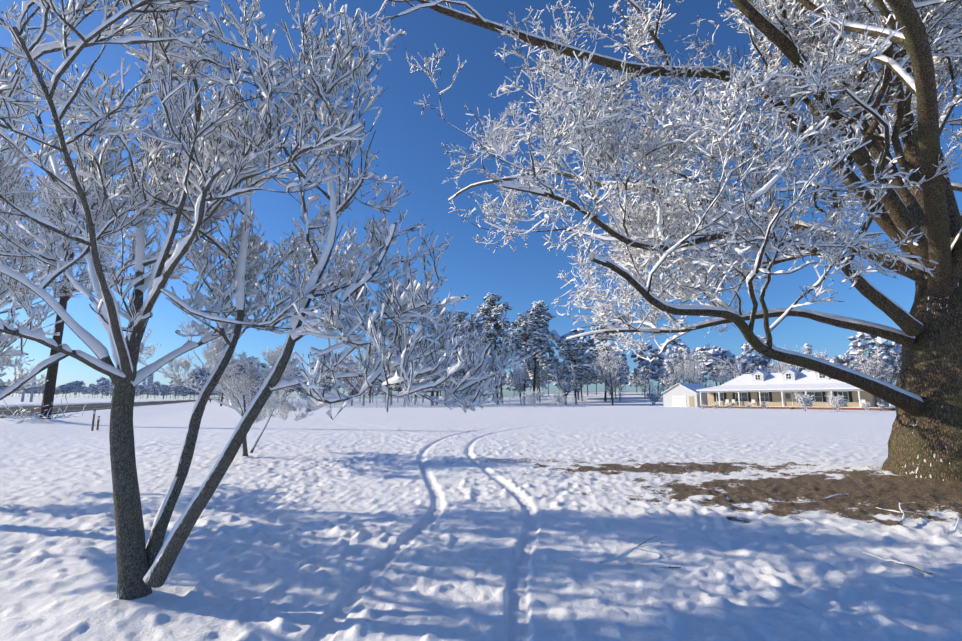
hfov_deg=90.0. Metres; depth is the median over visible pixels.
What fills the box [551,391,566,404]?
shrub
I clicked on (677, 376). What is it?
broadleaf
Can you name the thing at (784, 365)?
broadleaf
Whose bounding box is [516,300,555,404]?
pine
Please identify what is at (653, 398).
shrub
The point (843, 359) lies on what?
tree
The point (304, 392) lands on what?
tree
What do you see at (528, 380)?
tree
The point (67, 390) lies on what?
tree
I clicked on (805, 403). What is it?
shrub
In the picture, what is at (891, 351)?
broadleaf
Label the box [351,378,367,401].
tree
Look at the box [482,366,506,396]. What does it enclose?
tree
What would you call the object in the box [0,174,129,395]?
dogwood
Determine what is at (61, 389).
tree
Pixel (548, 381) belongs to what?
tree
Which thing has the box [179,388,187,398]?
tree
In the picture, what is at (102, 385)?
tree
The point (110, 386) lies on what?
tree
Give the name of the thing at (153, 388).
tree
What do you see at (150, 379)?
tree
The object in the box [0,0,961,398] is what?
sky
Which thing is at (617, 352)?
tree
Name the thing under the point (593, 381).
tree
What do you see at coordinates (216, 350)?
young dogwood
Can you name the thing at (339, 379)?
tree
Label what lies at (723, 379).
broadleaf
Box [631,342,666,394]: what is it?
tree
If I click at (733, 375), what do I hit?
broadleaf
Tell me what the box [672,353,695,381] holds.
tree
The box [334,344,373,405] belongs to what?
broadleaf
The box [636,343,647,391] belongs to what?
tree
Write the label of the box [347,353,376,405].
broadleaf
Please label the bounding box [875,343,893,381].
tree
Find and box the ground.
[0,392,961,640]
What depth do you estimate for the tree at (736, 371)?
183.06 m
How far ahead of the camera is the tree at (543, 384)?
205.17 m
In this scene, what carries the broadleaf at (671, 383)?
on the ground
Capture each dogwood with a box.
[0,0,537,599]
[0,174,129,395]
[112,306,312,456]
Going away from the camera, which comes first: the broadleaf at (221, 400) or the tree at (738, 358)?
the broadleaf at (221, 400)
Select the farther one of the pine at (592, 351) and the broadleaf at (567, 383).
the pine at (592, 351)
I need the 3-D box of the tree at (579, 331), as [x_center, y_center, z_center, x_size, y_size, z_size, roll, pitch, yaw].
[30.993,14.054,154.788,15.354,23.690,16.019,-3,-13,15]
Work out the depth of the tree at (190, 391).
313.73 m
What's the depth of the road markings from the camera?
52.16 m
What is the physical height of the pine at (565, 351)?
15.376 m
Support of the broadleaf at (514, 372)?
on the ground
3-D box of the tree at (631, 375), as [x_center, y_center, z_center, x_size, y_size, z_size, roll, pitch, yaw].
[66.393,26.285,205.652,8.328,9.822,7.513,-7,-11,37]
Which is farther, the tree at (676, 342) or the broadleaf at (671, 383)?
the tree at (676, 342)
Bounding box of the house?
[661,369,895,410]
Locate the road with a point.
(93, 406)
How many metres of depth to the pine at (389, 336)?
120.39 m
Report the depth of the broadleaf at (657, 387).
131.03 m
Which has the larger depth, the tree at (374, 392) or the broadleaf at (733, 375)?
the tree at (374, 392)
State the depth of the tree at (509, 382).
222.69 m
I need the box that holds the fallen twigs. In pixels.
[600,494,959,574]
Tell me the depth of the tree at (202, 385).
191.09 m
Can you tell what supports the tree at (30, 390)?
on the ground
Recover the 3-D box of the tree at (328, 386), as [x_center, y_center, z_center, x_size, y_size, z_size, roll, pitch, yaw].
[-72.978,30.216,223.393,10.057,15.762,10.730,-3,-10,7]
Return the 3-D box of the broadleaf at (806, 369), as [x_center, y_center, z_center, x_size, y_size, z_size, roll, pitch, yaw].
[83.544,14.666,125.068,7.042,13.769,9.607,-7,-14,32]
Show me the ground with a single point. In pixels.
(489, 522)
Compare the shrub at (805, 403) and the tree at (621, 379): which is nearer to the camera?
the shrub at (805, 403)
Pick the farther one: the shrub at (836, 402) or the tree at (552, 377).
the tree at (552, 377)
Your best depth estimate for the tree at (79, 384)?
586.53 m
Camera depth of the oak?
8.35 m
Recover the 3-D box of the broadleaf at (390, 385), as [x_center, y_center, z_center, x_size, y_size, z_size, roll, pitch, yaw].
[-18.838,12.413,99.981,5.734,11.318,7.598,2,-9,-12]
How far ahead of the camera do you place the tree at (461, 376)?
174.97 m
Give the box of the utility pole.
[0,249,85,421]
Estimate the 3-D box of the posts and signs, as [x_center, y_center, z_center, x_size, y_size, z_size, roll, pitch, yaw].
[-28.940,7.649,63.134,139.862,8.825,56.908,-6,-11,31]
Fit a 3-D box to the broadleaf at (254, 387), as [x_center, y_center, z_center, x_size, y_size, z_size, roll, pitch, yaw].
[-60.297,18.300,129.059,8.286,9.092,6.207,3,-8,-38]
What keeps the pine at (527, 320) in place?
on the ground
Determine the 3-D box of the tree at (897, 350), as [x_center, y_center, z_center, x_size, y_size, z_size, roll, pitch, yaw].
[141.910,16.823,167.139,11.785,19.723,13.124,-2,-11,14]
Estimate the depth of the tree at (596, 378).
188.18 m
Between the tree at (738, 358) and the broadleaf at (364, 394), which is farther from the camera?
the tree at (738, 358)
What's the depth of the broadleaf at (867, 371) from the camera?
150.48 m
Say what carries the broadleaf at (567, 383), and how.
on the ground
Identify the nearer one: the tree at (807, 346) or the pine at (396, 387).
the pine at (396, 387)
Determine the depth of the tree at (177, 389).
380.52 m
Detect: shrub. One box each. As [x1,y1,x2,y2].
[522,388,543,405]
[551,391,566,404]
[645,391,661,404]
[794,392,815,410]
[826,392,846,411]
[861,401,871,410]
[877,403,885,410]
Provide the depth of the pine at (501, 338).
136.19 m
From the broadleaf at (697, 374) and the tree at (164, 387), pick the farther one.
the tree at (164, 387)
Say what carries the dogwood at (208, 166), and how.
on the ground
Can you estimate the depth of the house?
77.44 m
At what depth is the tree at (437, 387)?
113.05 m
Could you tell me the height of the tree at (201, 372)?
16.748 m
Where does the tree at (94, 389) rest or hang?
on the ground
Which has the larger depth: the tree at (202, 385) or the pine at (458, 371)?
the tree at (202, 385)
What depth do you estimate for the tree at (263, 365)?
215.25 m
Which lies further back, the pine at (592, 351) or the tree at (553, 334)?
the tree at (553, 334)
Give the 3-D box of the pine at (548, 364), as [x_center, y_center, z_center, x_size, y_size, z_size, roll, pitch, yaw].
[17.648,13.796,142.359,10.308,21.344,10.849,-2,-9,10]
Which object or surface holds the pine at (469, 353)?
on the ground
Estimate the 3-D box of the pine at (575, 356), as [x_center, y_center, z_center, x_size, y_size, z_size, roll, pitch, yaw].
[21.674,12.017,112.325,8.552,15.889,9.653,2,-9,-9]
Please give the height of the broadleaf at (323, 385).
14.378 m
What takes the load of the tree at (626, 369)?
on the ground
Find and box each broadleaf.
[208,362,244,405]
[246,376,262,394]
[281,386,293,400]
[311,348,347,397]
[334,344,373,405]
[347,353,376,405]
[378,358,395,405]
[436,354,455,405]
[509,353,531,404]
[552,362,589,404]
[589,340,630,404]
[615,369,627,400]
[632,368,653,399]
[645,377,669,400]
[654,366,679,396]
[663,350,700,382]
[678,350,707,383]
[683,370,707,385]
[701,376,714,387]
[710,357,745,383]
[726,361,753,380]
[767,344,808,372]
[792,349,814,371]
[805,349,827,371]
[848,344,891,378]
[870,354,900,384]
[890,348,900,369]
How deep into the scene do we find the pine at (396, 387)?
117.25 m
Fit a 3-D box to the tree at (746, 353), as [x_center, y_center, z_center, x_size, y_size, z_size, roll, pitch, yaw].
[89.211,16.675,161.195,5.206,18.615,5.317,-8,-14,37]
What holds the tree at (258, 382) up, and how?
on the ground
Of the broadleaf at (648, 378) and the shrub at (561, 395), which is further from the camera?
the broadleaf at (648, 378)
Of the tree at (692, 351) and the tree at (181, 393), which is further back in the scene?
the tree at (181, 393)
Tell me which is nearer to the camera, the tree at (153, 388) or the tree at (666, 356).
the tree at (666, 356)
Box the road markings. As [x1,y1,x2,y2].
[1,400,190,415]
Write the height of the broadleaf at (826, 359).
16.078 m
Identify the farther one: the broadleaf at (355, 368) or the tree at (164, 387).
the tree at (164, 387)
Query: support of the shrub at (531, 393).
on the ground
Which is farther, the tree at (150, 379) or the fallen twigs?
the tree at (150, 379)
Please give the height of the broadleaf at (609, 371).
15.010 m
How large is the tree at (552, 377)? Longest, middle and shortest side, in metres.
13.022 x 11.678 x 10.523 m
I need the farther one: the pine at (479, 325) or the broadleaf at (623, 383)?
the broadleaf at (623, 383)
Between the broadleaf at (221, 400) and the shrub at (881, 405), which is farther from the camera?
the broadleaf at (221, 400)
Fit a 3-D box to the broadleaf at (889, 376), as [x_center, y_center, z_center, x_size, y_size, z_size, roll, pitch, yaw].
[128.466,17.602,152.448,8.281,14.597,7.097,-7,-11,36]
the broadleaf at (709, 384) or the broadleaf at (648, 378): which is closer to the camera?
the broadleaf at (709, 384)
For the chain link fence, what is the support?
on the ground
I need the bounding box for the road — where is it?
[0,399,211,416]
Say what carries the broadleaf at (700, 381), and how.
on the ground
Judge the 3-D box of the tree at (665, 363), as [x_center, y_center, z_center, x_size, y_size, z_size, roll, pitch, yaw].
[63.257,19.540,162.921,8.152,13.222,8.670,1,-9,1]
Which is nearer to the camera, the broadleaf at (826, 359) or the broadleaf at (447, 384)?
the broadleaf at (447, 384)
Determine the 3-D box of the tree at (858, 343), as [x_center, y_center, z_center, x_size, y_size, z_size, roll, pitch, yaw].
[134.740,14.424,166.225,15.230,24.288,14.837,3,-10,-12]
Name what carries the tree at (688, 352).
on the ground
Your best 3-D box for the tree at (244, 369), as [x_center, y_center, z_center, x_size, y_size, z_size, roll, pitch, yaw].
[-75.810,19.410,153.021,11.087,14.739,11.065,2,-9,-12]
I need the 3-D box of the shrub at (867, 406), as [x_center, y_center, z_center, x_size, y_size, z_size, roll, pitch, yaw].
[51.474,11.444,64.234,1.098,1.292,1.494,-4,-10,25]
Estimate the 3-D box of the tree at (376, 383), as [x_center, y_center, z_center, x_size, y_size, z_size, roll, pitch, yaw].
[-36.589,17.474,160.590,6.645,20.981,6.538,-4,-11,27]
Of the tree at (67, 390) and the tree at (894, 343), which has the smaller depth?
the tree at (894, 343)
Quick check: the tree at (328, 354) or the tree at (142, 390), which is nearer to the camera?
the tree at (328, 354)
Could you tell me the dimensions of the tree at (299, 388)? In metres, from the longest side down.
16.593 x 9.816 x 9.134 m
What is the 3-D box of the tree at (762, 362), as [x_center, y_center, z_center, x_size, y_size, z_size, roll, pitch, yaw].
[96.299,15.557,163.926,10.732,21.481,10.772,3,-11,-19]
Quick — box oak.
[309,0,961,481]
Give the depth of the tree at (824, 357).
190.46 m
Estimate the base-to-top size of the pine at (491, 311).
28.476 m
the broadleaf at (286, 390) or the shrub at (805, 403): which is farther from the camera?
the broadleaf at (286, 390)
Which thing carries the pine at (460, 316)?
on the ground
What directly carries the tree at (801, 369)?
on the ground
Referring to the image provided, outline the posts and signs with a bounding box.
[21,370,205,430]
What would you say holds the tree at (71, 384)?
on the ground
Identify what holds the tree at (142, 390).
on the ground
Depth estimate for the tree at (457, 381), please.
182.13 m
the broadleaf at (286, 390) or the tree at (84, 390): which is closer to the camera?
the broadleaf at (286, 390)
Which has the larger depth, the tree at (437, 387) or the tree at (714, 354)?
the tree at (714, 354)
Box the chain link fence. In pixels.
[235,396,585,407]
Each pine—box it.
[372,321,401,401]
[390,336,421,402]
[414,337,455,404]
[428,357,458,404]
[449,310,476,402]
[451,353,462,387]
[460,324,493,400]
[465,313,490,390]
[477,292,513,404]
[488,315,513,402]
[508,313,544,404]
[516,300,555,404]
[526,333,556,401]
[550,340,584,402]
[553,338,594,404]
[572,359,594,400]
[582,317,626,401]
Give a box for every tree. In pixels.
[25,387,36,393]
[57,384,69,393]
[60,384,71,395]
[65,381,76,392]
[72,380,81,391]
[80,386,88,393]
[89,386,99,397]
[95,376,109,397]
[108,382,113,392]
[135,384,145,398]
[145,374,153,398]
[149,381,161,398]
[158,384,169,398]
[168,377,183,398]
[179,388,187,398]
[182,382,196,399]
[187,366,211,394]
[198,377,220,401]
[223,358,261,389]
[239,356,267,399]
[247,368,264,391]
[294,367,307,394]
[299,386,313,396]
[311,349,330,375]
[320,369,332,392]
[331,357,357,401]
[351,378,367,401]
[361,342,379,402]
[366,382,381,401]
[451,372,465,394]
[460,370,481,390]
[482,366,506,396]
[505,371,520,397]
[519,373,540,395]
[520,330,559,400]
[540,378,547,396]
[544,356,551,394]
[547,372,563,388]
[554,328,600,399]
[582,376,600,395]
[592,358,601,394]
[598,341,626,394]
[601,353,628,398]
[621,366,629,390]
[627,371,643,392]
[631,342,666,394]
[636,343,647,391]
[657,355,675,381]
[658,338,689,383]
[660,359,677,385]
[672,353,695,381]
[683,348,692,382]
[684,348,704,383]
[693,344,736,385]
[728,365,742,379]
[730,355,745,379]
[739,343,754,374]
[743,335,779,372]
[790,364,812,371]
[803,343,812,355]
[816,354,830,360]
[829,355,861,371]
[844,332,894,376]
[868,343,901,380]
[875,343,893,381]
[892,341,901,371]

